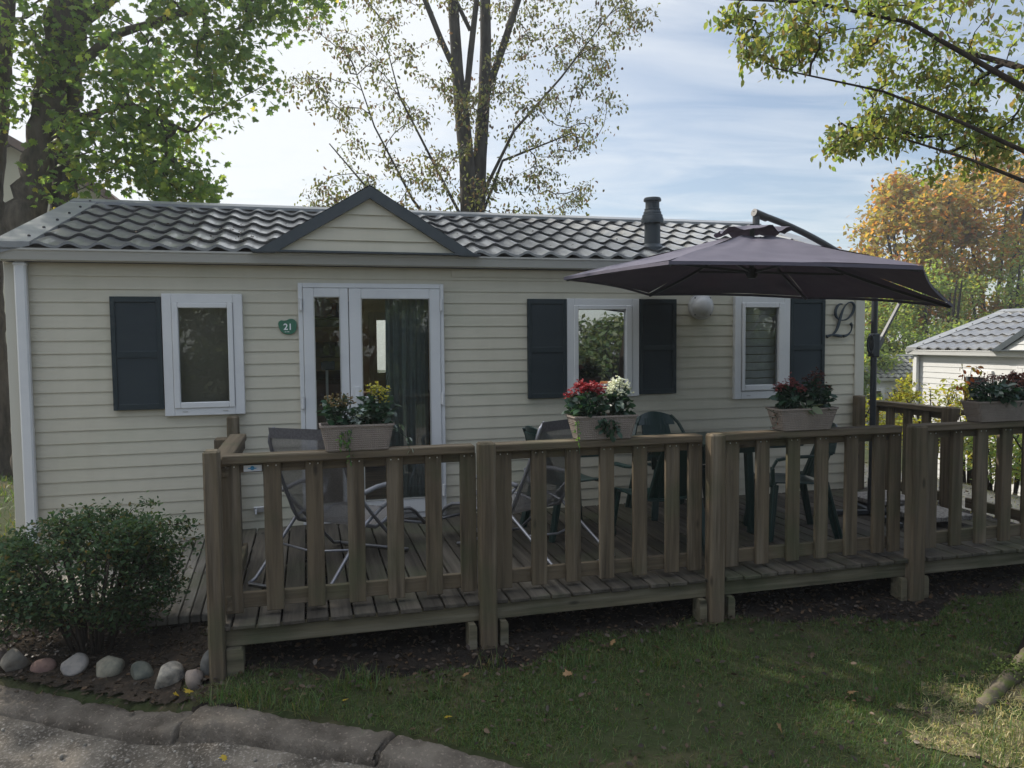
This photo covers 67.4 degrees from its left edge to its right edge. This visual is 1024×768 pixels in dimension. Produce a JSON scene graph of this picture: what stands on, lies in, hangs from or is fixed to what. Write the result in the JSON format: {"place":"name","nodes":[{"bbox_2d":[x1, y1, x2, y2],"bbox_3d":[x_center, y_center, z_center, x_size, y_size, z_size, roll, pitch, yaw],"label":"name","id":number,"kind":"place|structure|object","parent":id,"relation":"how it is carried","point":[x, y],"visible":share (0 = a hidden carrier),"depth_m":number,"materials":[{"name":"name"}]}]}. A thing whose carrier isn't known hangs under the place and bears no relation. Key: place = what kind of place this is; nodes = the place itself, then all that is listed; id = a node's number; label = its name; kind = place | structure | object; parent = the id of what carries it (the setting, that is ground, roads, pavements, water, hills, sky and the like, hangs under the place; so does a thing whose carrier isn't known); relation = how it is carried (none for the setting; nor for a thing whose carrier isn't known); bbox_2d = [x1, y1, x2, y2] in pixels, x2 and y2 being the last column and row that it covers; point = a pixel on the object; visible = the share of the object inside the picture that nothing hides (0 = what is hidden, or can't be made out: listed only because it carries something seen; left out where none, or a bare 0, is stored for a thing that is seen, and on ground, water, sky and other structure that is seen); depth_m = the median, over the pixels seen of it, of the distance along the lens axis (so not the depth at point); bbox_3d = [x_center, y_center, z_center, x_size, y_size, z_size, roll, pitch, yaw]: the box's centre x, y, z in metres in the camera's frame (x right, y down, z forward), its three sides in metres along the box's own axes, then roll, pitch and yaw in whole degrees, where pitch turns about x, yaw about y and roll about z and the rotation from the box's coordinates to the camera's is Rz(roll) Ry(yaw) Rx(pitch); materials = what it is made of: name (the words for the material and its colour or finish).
{"place":"outdoors","nodes":[
{"label":"outdoors","id":0,"kind":"place"},
{"bbox_2d":[3,135,119,342],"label":"pale house","id":1,"kind":"structure","parent":0,"point":[15,149],"depth_m":17.99,"materials":[{"name":"brown tile"}]},
{"bbox_2d":[0,715,377,767],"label":"road","id":2,"kind":"structure","parent":0,"point":[94,752],"depth_m":3.70,"materials":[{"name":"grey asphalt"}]},
{"bbox_2d":[321,361,334,422],"bbox_3d":[-1.615,0.469,6.800,0.120,1.340,0.062,-1,3,-15],"label":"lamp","id":3,"kind":"object","parent":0,"point":[326,366],"visible":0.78,"depth_m":6.76,"materials":[{"name":"black metal"}]},
{"bbox_2d":[325,304,335,315],"bbox_3d":[-2.137,-0.787,8.183,0.512,0.124,0.262,-1,3,-15],"label":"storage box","id":4,"kind":"object","parent":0,"point":[332,312],"visible":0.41,"depth_m":8.12,"materials":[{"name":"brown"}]},
{"bbox_2d":[0,370,1023,767],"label":"ground","id":5,"kind":"structure","parent":0,"point":[672,720],"depth_m":4.00,"materials":[{"name":"green plant"}]},
{"bbox_2d":[0,0,15,475],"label":"tree","id":6,"kind":"object","parent":5,"relation":"on","point":[5,443],"visible":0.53,"depth_m":9.80,"materials":[{"name":"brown plant"}]},
{"bbox_2d":[0,472,15,558],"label":"side grass","id":7,"kind":"structure","parent":5,"relation":"on","point":[5,497],"depth_m":8.19,"materials":[{"name":"plant"}]},
{"bbox_2d":[0,647,30,671],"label":"border stone","id":8,"kind":"object","parent":5,"relation":"on","point":[13,658],"visible":0.79,"depth_m":4.32,"materials":[{"name":"grey stone"}]},
{"bbox_2d":[30,658,56,672],"bbox_3d":[-2.664,1.617,4.365,0.139,0.120,0.124,1,2,39],"label":"border stone","id":9,"kind":"object","parent":5,"relation":"on","point":[43,665],"visible":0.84,"depth_m":4.33,"materials":[{"name":"stone"}]},
{"bbox_2d":[0,685,192,744],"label":"kerb stone","id":10,"kind":"object","parent":5,"relation":"on","point":[106,721],"visible":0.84,"depth_m":3.95,"materials":[{"name":"concrete"}]},
{"bbox_2d":[0,605,207,704],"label":"soil bed","id":11,"kind":"object","parent":5,"relation":"on","point":[166,695],"visible":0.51,"depth_m":4.49,"materials":[{"name":"brown soil"}]},
{"bbox_2d":[60,653,88,675],"bbox_3d":[-2.486,1.597,4.373,0.144,0.122,0.174,-10,-4,-18],"label":"border stone","id":12,"kind":"object","parent":11,"relation":"on","point":[75,664],"visible":0.92,"depth_m":4.32,"materials":[{"name":"grey stone"}]},
{"bbox_2d":[0,490,204,654],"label":"clipped shrub","id":13,"kind":"object","parent":11,"relation":"on","point":[136,546],"visible":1,"depth_m":4.46,"materials":[{"name":"green plant"}]},
{"bbox_2d":[8,648,228,704],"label":"verge grass","id":14,"kind":"structure","parent":11,"relation":"on","point":[186,686],"depth_m":4.07,"materials":[{"name":"green plant"}]},
{"bbox_2d":[96,656,124,677],"bbox_3d":[-2.275,1.620,4.350,0.150,0.155,0.177,-3,4,-31],"label":"border stone","id":15,"kind":"object","parent":5,"relation":"on","point":[109,666],"visible":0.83,"depth_m":4.29,"materials":[{"name":"grey stone"}]},
{"bbox_2d":[130,661,153,679],"bbox_3d":[-2.075,1.615,4.304,0.160,0.110,0.117,7,-12,25],"label":"border stone","id":16,"kind":"object","parent":5,"relation":"on","point":[141,670],"visible":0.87,"depth_m":4.27,"materials":[{"name":"grey stone"}]},
{"bbox_2d":[154,661,184,688],"bbox_3d":[-1.882,1.612,4.217,0.156,0.161,0.163,-2,4,-26],"label":"border stone","id":17,"kind":"object","parent":5,"relation":"on","point":[171,673],"visible":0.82,"depth_m":4.16,"materials":[{"name":"grey stone"}]},
{"bbox_2d":[0,0,349,473],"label":"maple tree","id":18,"kind":"object","parent":5,"relation":"on","point":[52,169],"visible":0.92,"depth_m":8.98,"materials":[{"name":"green plant"}]},
{"bbox_2d":[145,538,207,626],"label":"wooden ramp","id":19,"kind":"structure","parent":5,"relation":"on","point":[182,612],"depth_m":5.14,"materials":[{"name":"brown wood"}]},
{"bbox_2d":[185,669,203,689],"bbox_3d":[-1.705,1.593,4.127,0.093,0.132,0.101,-8,3,-24],"label":"border stone","id":20,"kind":"object","parent":5,"relation":"on","point":[193,678],"visible":0.92,"depth_m":4.09,"materials":[{"name":"grey stone"}]},
{"bbox_2d":[179,705,395,767],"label":"kerb stone","id":21,"kind":"object","parent":5,"relation":"on","point":[249,727],"visible":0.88,"depth_m":3.70,"materials":[{"name":"concrete"}]},
{"bbox_2d":[0,185,864,559],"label":"mobile home","id":22,"kind":"object","parent":5,"relation":"on","point":[148,355],"visible":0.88,"depth_m":6.44,"materials":[{"name":"beige plastic"}]},
{"bbox_2d":[161,294,245,415],"bbox_3d":[-2.478,-0.236,6.182,0.604,0.973,0.075,-1,3,-15],"label":"window","id":23,"kind":"structure","parent":22,"relation":"in","point":[170,303],"depth_m":6.15,"materials":[{"name":"white plastic"}]},
{"bbox_2d":[278,319,296,333],"bbox_3d":[-1.851,-0.473,6.334,0.148,0.130,0.012,-1,3,-15],"label":"number sign","id":24,"kind":"object","parent":22,"relation":"attached to","point":[288,326],"visible":1,"depth_m":6.33,"materials":[{"name":"green plastic"}]},
{"bbox_2d":[314,297,331,315],"bbox_3d":[-1.922,-0.848,7.662,0.240,0.345,0.240,-1,3,-15],"label":"globe lamp","id":25,"kind":"object","parent":22,"relation":"hanging from","point":[322,306],"visible":0.65,"depth_m":7.58,"materials":[{"name":"white"}]},
{"bbox_2d":[299,288,349,428],"bbox_3d":[-1.555,0.166,6.426,0.393,1.925,0.073,-1,3,-15],"label":"door","id":26,"kind":"structure","parent":22,"relation":"in","point":[309,401],"depth_m":6.37,"materials":[{"name":"white plastic"}]},
{"bbox_2d":[303,302,350,429],"bbox_3d":[-2.110,0.103,8.261,0.750,1.950,0.350,-1,3,-15],"label":"shelf unit","id":27,"kind":"object","parent":22,"relation":"in","point":[327,349],"visible":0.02,"depth_m":8.41,"materials":[{"name":"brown wood"}]},
{"bbox_2d":[303,327,339,341],"bbox_3d":[-2.115,-0.528,8.203,0.552,0.164,0.262,-1,3,-15],"label":"storage box","id":28,"kind":"object","parent":27,"relation":"in","point":[327,334],"visible":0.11,"depth_m":8.12,"materials":[{"name":"brown"}]},
{"bbox_2d":[304,357,339,370],"bbox_3d":[-2.112,-0.213,8.222,0.592,0.134,0.262,-1,3,-15],"label":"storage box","id":29,"kind":"object","parent":27,"relation":"in","point":[336,360],"depth_m":8.13,"materials":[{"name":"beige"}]},
{"bbox_2d":[316,378,340,398],"bbox_3d":[-2.134,0.052,8.230,0.582,0.204,0.262,-1,3,-15],"label":"storage box","id":30,"kind":"object","parent":27,"relation":"in","point":[334,384],"visible":0.41,"depth_m":8.15,"materials":[{"name":"brown fabric"}]},
{"bbox_2d":[91,211,625,245],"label":"roof leaves","id":31,"kind":"object","parent":22,"relation":"on","point":[272,232],"visible":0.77,"depth_m":6.76,"materials":[{"name":"brown plant"}]},
{"bbox_2d":[368,312,385,380],"bbox_3d":[-1.571,-0.516,10.486,0.760,0.920,0.125,-1,3,-15],"label":"window","id":32,"kind":"structure","parent":22,"relation":"in","point":[372,316],"depth_m":10.35,"materials":[{"name":"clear glass"}]},
{"bbox_2d":[363,390,429,467],"bbox_3d":[-1.417,0.540,9.687,1.100,0.860,0.900,-1,3,-15],"label":"bench sofa","id":33,"kind":"object","parent":22,"relation":"on","point":[365,393],"depth_m":9.82,"materials":[{"name":"brown fabric"}]},
{"bbox_2d":[348,288,445,511],"bbox_3d":[-0.971,0.154,6.556,0.792,1.925,0.120,-1,3,-15],"label":"door","id":34,"kind":"structure","parent":22,"relation":"in","point":[355,295],"depth_m":6.57,"materials":[{"name":"white plastic"}]},
{"bbox_2d":[385,299,428,496],"bbox_3d":[-0.920,0.162,6.792,0.385,1.920,0.078,-1,3,-15],"label":"curtain","id":35,"kind":"object","parent":22,"relation":"hanging from","point":[406,330],"visible":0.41,"depth_m":6.78,"materials":[{"name":"grey fabric"}]},
{"bbox_2d":[567,298,638,396],"bbox_3d":[0.833,-0.331,7.059,0.706,0.901,0.075,-1,3,-15],"label":"window","id":36,"kind":"structure","parent":22,"relation":"in","point":[603,334],"depth_m":7.05,"materials":[{"name":"white plastic"}]},
{"bbox_2d":[688,295,713,319],"bbox_3d":[1.800,-0.732,7.241,0.250,0.250,0.129,-1,3,-15],"label":"wall lamp","id":37,"kind":"object","parent":22,"relation":"attached to","point":[700,307],"visible":0.94,"depth_m":7.20,"materials":[{"name":"glass"}]},
{"bbox_2d":[732,296,789,398],"bbox_3d":[2.422,-0.355,7.508,0.608,0.990,0.127,-1,3,-15],"label":"window","id":38,"kind":"structure","parent":22,"relation":"in","point":[759,387],"depth_m":7.51,"materials":[{"name":"white plastic"}]},
{"bbox_2d":[825,301,855,337],"bbox_3d":[3.289,-0.643,7.683,0.339,0.366,0.032,-1,3,-15],"label":"letter sign","id":39,"kind":"object","parent":22,"relation":"attached to","point":[839,318],"visible":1,"depth_m":7.67,"materials":[{"name":"grey metal"}]},
{"bbox_2d":[378,735,522,767],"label":"kerb stone","id":40,"kind":"object","parent":5,"relation":"on","point":[400,751],"visible":1,"depth_m":3.53,"materials":[{"name":"concrete"}]},
{"bbox_2d":[272,0,660,215],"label":"thin tree","id":41,"kind":"object","parent":5,"relation":"on","point":[474,187],"visible":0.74,"depth_m":12.48,"materials":[{"name":"green plant"}]},
{"bbox_2d":[0,462,1023,767],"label":"leaf litter","id":42,"kind":"object","parent":5,"relation":"on","point":[576,624],"visible":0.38,"depth_m":4.52,"materials":[{"name":"brown plant"}]},
{"bbox_2d":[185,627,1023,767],"bbox_3d":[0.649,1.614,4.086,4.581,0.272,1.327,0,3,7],"label":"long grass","id":43,"kind":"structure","parent":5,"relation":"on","point":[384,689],"depth_m":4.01,"materials":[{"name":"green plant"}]},
{"bbox_2d":[192,501,1023,712],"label":"under deck soil","id":44,"kind":"structure","parent":5,"relation":"on","point":[534,624],"depth_m":4.83,"materials":[{"name":"brown soil"}]},
{"bbox_2d":[200,650,208,676],"bbox_3d":[-1.637,1.534,4.193,0.139,0.153,0.092,29,7,5],"label":"border stone","id":45,"kind":"object","parent":44,"relation":"on","point":[204,665],"visible":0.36,"depth_m":4.16,"materials":[{"name":"stone"}]},
{"bbox_2d":[207,487,1023,676],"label":"wooden deck","id":46,"kind":"structure","parent":5,"relation":"on","point":[563,595],"depth_m":5.11,"materials":[{"name":"brown wood"}]},
{"bbox_2d":[214,415,247,611],"bbox_3d":[-1.921,0.930,5.253,0.215,1.242,2.160,-1,3,-15],"label":"deck railing","id":47,"kind":"object","parent":46,"relation":"attached to","point":[233,441],"visible":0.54,"depth_m":5.12,"materials":[{"name":"brown wood"}]},
{"bbox_2d":[248,427,425,587],"bbox_3d":[-1.164,0.745,5.333,0.654,0.987,1.383,1,4,21],"label":"garden recliner","id":48,"kind":"object","parent":46,"relation":"on","point":[334,485],"visible":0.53,"depth_m":5.04,"materials":[{"name":"grey"}]},
{"bbox_2d":[442,419,614,564],"bbox_3d":[0.049,0.715,5.657,0.654,0.987,1.383,-4,5,-45],"label":"garden recliner","id":49,"kind":"object","parent":46,"relation":"on","point":[548,430],"visible":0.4,"depth_m":5.38,"materials":[{"name":"grey"}]},
{"bbox_2d":[520,426,615,542],"bbox_3d":[0.412,0.750,6.136,0.624,0.870,0.610,-2,4,-25],"label":"plastic chair","id":50,"kind":"object","parent":46,"relation":"on","point":[530,432],"visible":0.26,"depth_m":5.96,"materials":[{"name":"plastic"}]},
{"bbox_2d":[202,420,1023,682],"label":"deck railing","id":51,"kind":"object","parent":46,"relation":"attached to","point":[488,533],"visible":0.96,"depth_m":4.79,"materials":[{"name":"brown wood"}]},
{"bbox_2d":[244,465,261,471],"bbox_3d":[-1.441,0.468,4.267,0.096,0.034,0.011,-1,3,-15],"label":"railing tag","id":52,"kind":"object","parent":51,"relation":"attached to","point":[247,468],"visible":1,"depth_m":4.26,"materials":[{"name":"grey plastic"}]},
{"bbox_2d":[319,421,394,451],"bbox_3d":[-0.890,0.298,4.409,0.420,0.148,0.182,-1,3,-15],"label":"flower box","id":53,"kind":"object","parent":51,"relation":"on","point":[372,436],"visible":0.83,"depth_m":4.34,"materials":[{"name":"beige plastic"}]},
{"bbox_2d":[317,392,357,425],"bbox_3d":[-0.984,0.162,4.375,0.196,0.233,0.240,1,4,24],"label":"kalanchoe","id":54,"kind":"object","parent":53,"relation":"on","point":[332,408],"visible":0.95,"depth_m":4.35,"materials":[{"name":"green plant"}]},
{"bbox_2d":[335,429,353,465],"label":"ivy","id":55,"kind":"object","parent":53,"relation":"in","point":[347,443],"visible":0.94,"depth_m":4.30,"materials":[{"name":"green plant"}]},
{"bbox_2d":[343,407,372,424],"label":"dusty plant","id":56,"kind":"object","parent":53,"relation":"on","point":[356,418],"visible":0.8,"depth_m":4.36,"materials":[{"name":"green plant"}]},
{"bbox_2d":[355,381,401,423],"bbox_3d":[-0.785,0.137,4.426,0.249,0.317,0.245,3,5,45],"label":"kalanchoe","id":57,"kind":"object","parent":53,"relation":"in","point":[382,409],"visible":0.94,"depth_m":4.39,"materials":[{"name":"green plant"}]},
{"bbox_2d":[393,424,412,452],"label":"thin sprig","id":58,"kind":"object","parent":51,"relation":"on","point":[402,428],"visible":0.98,"depth_m":4.42,"materials":[{"name":"green plant"}]},
{"bbox_2d":[566,413,637,439],"bbox_3d":[0.562,0.263,4.794,0.428,0.148,0.182,-1,3,-15],"label":"flower box","id":59,"kind":"object","parent":51,"relation":"on","point":[586,427],"visible":0.8,"depth_m":4.72,"materials":[{"name":"beige plastic"}]},
{"bbox_2d":[561,379,611,418],"bbox_3d":[0.458,0.104,4.753,0.306,0.276,0.271,-1,3,-15],"label":"kalanchoe","id":60,"kind":"object","parent":59,"relation":"in","point":[585,406],"visible":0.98,"depth_m":4.72,"materials":[{"name":"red plant"}]},
{"bbox_2d":[595,411,622,441],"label":"ivy","id":61,"kind":"object","parent":59,"relation":"in","point":[603,422],"visible":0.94,"depth_m":4.70,"materials":[{"name":"green plant"}]},
{"bbox_2d":[599,375,635,414],"bbox_3d":[0.667,0.099,4.803,0.257,0.312,0.242,-1,3,-15],"label":"kalanchoe","id":62,"kind":"object","parent":59,"relation":"in","point":[618,397],"visible":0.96,"depth_m":4.78,"materials":[{"name":"white plant"}]},
{"bbox_2d":[765,406,838,430],"bbox_3d":[1.949,0.229,5.162,0.458,0.148,0.182,-1,3,-15],"label":"flower box","id":63,"kind":"object","parent":51,"relation":"on","point":[799,419],"visible":0.81,"depth_m":5.09,"materials":[{"name":"beige plastic"}]},
{"bbox_2d":[767,372,808,408],"bbox_3d":[1.859,0.072,5.141,0.301,0.313,0.243,-1,3,-15],"label":"kalanchoe","id":64,"kind":"object","parent":63,"relation":"in","point":[784,397],"visible":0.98,"depth_m":5.10,"materials":[{"name":"green plant"}]},
{"bbox_2d":[797,399,822,414],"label":"pale leaf plant","id":65,"kind":"object","parent":63,"relation":"in","point":[817,409],"visible":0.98,"depth_m":5.08,"materials":[{"name":"green plant"}]},
{"bbox_2d":[795,366,837,409],"bbox_3d":[2.053,0.052,5.173,0.319,0.340,0.222,-1,3,-15],"label":"kalanchoe","id":66,"kind":"object","parent":63,"relation":"in","point":[815,392],"visible":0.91,"depth_m":5.15,"materials":[{"name":"green plant"}]},
{"bbox_2d":[960,400,1023,421],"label":"flower box","id":67,"kind":"object","parent":51,"relation":"on","point":[986,411],"visible":0.76,"depth_m":5.50,"materials":[{"name":"beige plastic"}]},
{"bbox_2d":[956,364,985,407],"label":"flame vine","id":68,"kind":"object","parent":67,"relation":"in","point":[965,389],"visible":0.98,"depth_m":5.57,"materials":[{"name":"green plant"}]},
{"bbox_2d":[963,373,1023,407],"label":"dark bedding plant","id":69,"kind":"object","parent":67,"relation":"in","point":[994,389],"visible":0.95,"depth_m":5.51,"materials":[{"name":"green plant"}]},
{"bbox_2d":[997,370,1023,406],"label":"dark bedding plant","id":70,"kind":"object","parent":67,"relation":"in","point":[1013,374],"visible":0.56,"depth_m":5.58,"materials":[{"name":"green plant"}]},
{"bbox_2d":[614,443,704,556],"bbox_3d":[1.050,0.781,5.489,0.610,0.870,0.624,-2,3,-18],"label":"plastic chair","id":71,"kind":"object","parent":46,"relation":"on","point":[655,491],"visible":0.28,"depth_m":5.31,"materials":[{"name":"plastic"}]},
{"bbox_2d":[625,411,704,520],"bbox_3d":[1.378,0.702,6.811,0.610,0.870,0.624,-1,3,-15],"label":"plastic chair","id":72,"kind":"object","parent":46,"relation":"on","point":[653,422],"visible":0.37,"depth_m":7.01,"materials":[{"name":"plastic"}]},
{"bbox_2d":[631,431,754,541],"bbox_3d":[1.332,0.804,6.175,1.180,0.732,0.720,-1,3,-15],"label":"plastic table","id":73,"kind":"object","parent":46,"relation":"on","point":[749,478],"visible":0.12,"depth_m":6.01,"materials":[{"name":"plastic"}]},
{"bbox_2d":[564,209,952,527],"bbox_3d":[1.907,-0.086,5.979,2.511,2.508,3.130,2,4,36],"label":"cantilever parasol","id":74,"kind":"object","parent":46,"relation":"on","point":[743,259],"visible":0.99,"depth_m":5.98,"materials":[{"name":"grey fabric"}]},
{"bbox_2d":[886,506,971,522],"bbox_3d":[3.442,1.070,6.358,0.460,0.042,0.440,-1,3,-15],"label":"ballast slab","id":75,"kind":"object","parent":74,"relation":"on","point":[942,514],"depth_m":6.22,"materials":[{"name":"grey concrete"}]},
{"bbox_2d":[743,423,842,542],"bbox_3d":[2.216,0.740,6.023,0.624,0.870,0.610,-1,3,-2],"label":"plastic chair","id":76,"kind":"object","parent":46,"relation":"on","point":[779,478],"visible":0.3,"depth_m":5.80,"materials":[{"name":"plastic"}]},
{"bbox_2d":[857,490,904,505],"bbox_3d":[3.348,1.035,6.984,0.440,0.042,0.420,-1,3,-15],"label":"ballast slab","id":77,"kind":"object","parent":46,"relation":"on","point":[862,496],"depth_m":6.92,"materials":[{"name":"grey concrete"}]},
{"bbox_2d":[852,395,1023,522],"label":"deck railing","id":78,"kind":"object","parent":46,"relation":"attached to","point":[908,411],"visible":0.46,"depth_m":6.99,"materials":[{"name":"brown wood"}]},
{"bbox_2d":[703,0,1023,717],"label":"tree","id":79,"kind":"object","parent":5,"relation":"on","point":[802,41],"visible":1,"depth_m":5.10,"materials":[{"name":"green plant"}]},
{"bbox_2d":[863,354,882,420],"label":"bush","id":80,"kind":"object","parent":5,"relation":"on","point":[866,379],"visible":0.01,"depth_m":22.88,"materials":[{"name":"green plant"}]},
{"bbox_2d":[864,326,905,373],"bbox_3d":[11.806,-0.229,27.258,3.968,4.142,3.617,-1,3,-15],"label":"bush","id":81,"kind":"object","parent":5,"relation":"on","point":[881,358],"visible":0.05,"depth_m":26.28,"materials":[{"name":"green plant"}]},
{"bbox_2d":[864,354,912,432],"bbox_3d":[14.756,0.675,27.492,7.765,3.485,4.300,0,3,5],"label":"mobile home","id":82,"kind":"object","parent":5,"relation":"on","point":[887,379],"visible":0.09,"depth_m":25.72,"materials":[{"name":"grey"}]},
{"bbox_2d":[865,280,923,352],"bbox_3d":[15.039,-1.561,32.527,4.641,6.909,4.261,-1,3,-15],"label":"autumn tree","id":83,"kind":"object","parent":5,"relation":"on","point":[920,321],"visible":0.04,"depth_m":31.61,"materials":[{"name":"green plant"}]},
{"bbox_2d":[865,298,929,387],"bbox_3d":[13.471,-1.004,29.812,4.843,5.725,4.370,0,3,4],"label":"tree","id":84,"kind":"object","parent":5,"relation":"on","point":[909,327],"visible":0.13,"depth_m":28.93,"materials":[{"name":"green plant"}]},
{"bbox_2d":[884,358,912,422],"bbox_3d":[13.703,0.416,24.558,3.275,3.092,3.237,-1,3,-15],"label":"bush","id":85,"kind":"object","parent":5,"relation":"on","point":[907,381],"visible":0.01,"depth_m":24.77,"materials":[{"name":"yellow plant"}]},
{"bbox_2d":[837,161,1014,353],"bbox_3d":[18.012,-3.980,34.218,7.307,11.590,6.989,-1,3,-15],"label":"autumn tree","id":86,"kind":"object","parent":5,"relation":"on","point":[901,199],"visible":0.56,"depth_m":32.64,"materials":[{"name":"orange plant"}]},
{"bbox_2d":[865,258,1000,351],"bbox_3d":[16.892,-1.509,30.373,5.376,6.974,5.463,-1,3,-15],"label":"tree","id":87,"kind":"object","parent":5,"relation":"on","point":[957,305],"visible":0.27,"depth_m":29.95,"materials":[{"name":"green plant"}]},
{"bbox_2d":[902,319,973,351],"bbox_3d":[15.799,-0.160,28.167,4.016,4.374,4.178,-1,3,-15],"label":"hedge","id":88,"kind":"object","parent":5,"relation":"on","point":[918,336],"visible":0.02,"depth_m":27.89,"materials":[{"name":"green plant"}]},
{"bbox_2d":[865,463,1023,767],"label":"dry grass","id":89,"kind":"structure","parent":5,"relation":"on","point":[969,706],"depth_m":3.87,"materials":[{"name":"green plant"}]},
{"bbox_2d":[905,308,1023,495],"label":"mobile home","id":90,"kind":"object","parent":5,"relation":"on","point":[993,343],"visible":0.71,"depth_m":13.21,"materials":[{"name":"grey"}]},
{"bbox_2d":[960,370,993,420],"bbox_3d":[7.669,0.259,12.678,0.075,0.973,0.604,-1,3,-15],"label":"window","id":91,"kind":"structure","parent":90,"relation":"in","point":[967,375],"depth_m":12.73,"materials":[{"name":"white plastic"}]},
{"bbox_2d":[908,135,1023,328],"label":"autumn tree","id":92,"kind":"object","parent":5,"relation":"on","point":[1007,190],"visible":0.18,"depth_m":34.10,"materials":[{"name":"green plant"}]},
{"bbox_2d":[940,234,1023,325],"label":"tree","id":93,"kind":"object","parent":5,"relation":"on","point":[1016,292],"visible":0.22,"depth_m":31.25,"materials":[{"name":"green plant"}]},
{"bbox_2d":[8,0,1023,369],"label":"sky","id":94,"kind":"structure","parent":0,"point":[689,137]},
{"bbox_2d":[864,463,1019,522],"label":"mulch ground","id":95,"kind":"structure","parent":0,"point":[989,495],"depth_m":8.17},
{"bbox_2d":[865,394,885,449],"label":"yellow shrub","id":96,"kind":"object","parent":95,"relation":"on","point":[880,416],"visible":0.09,"depth_m":10.64,"materials":[{"name":"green plant"}]},
{"bbox_2d":[878,378,988,459],"bbox_3d":[5.968,0.646,11.083,1.552,1.511,1.563,-1,3,-15],"label":"yellow shrub","id":97,"kind":"object","parent":95,"relation":"on","point":[912,394],"visible":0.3,"depth_m":11.08,"materials":[{"name":"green plant"}]},
{"bbox_2d":[931,381,996,485],"bbox_3d":[6.165,0.698,10.341,1.211,1.460,1.220,-1,3,-15],"label":"yellow shrub","id":98,"kind":"object","parent":95,"relation":"on","point":[969,476],"visible":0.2,"depth_m":10.43,"materials":[{"name":"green plant"}]},
{"bbox_2d":[938,420,1021,491],"bbox_3d":[5.604,0.831,8.994,1.241,0.916,1.307,-1,3,-15],"label":"leafy shrub","id":99,"kind":"object","parent":95,"relation":"on","point":[968,445],"visible":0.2,"depth_m":8.80,"materials":[{"name":"green plant"}]},
{"bbox_2d":[963,434,1020,494],"bbox_3d":[6.300,0.868,9.557,1.193,1.157,1.395,1,3,17],"label":"leafy shrub","id":100,"kind":"object","parent":95,"relation":"on","point":[1016,485],"visible":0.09,"depth_m":9.58,"materials":[{"name":"green plant"}]},
{"bbox_2d":[995,435,1021,484],"bbox_3d":[5.569,0.785,7.948,1.064,1.030,1.014,-1,3,-15],"label":"leafy shrub","id":101,"kind":"object","parent":95,"relation":"on","point":[1015,450],"visible":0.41,"depth_m":8.09,"materials":[{"name":"green plant"}]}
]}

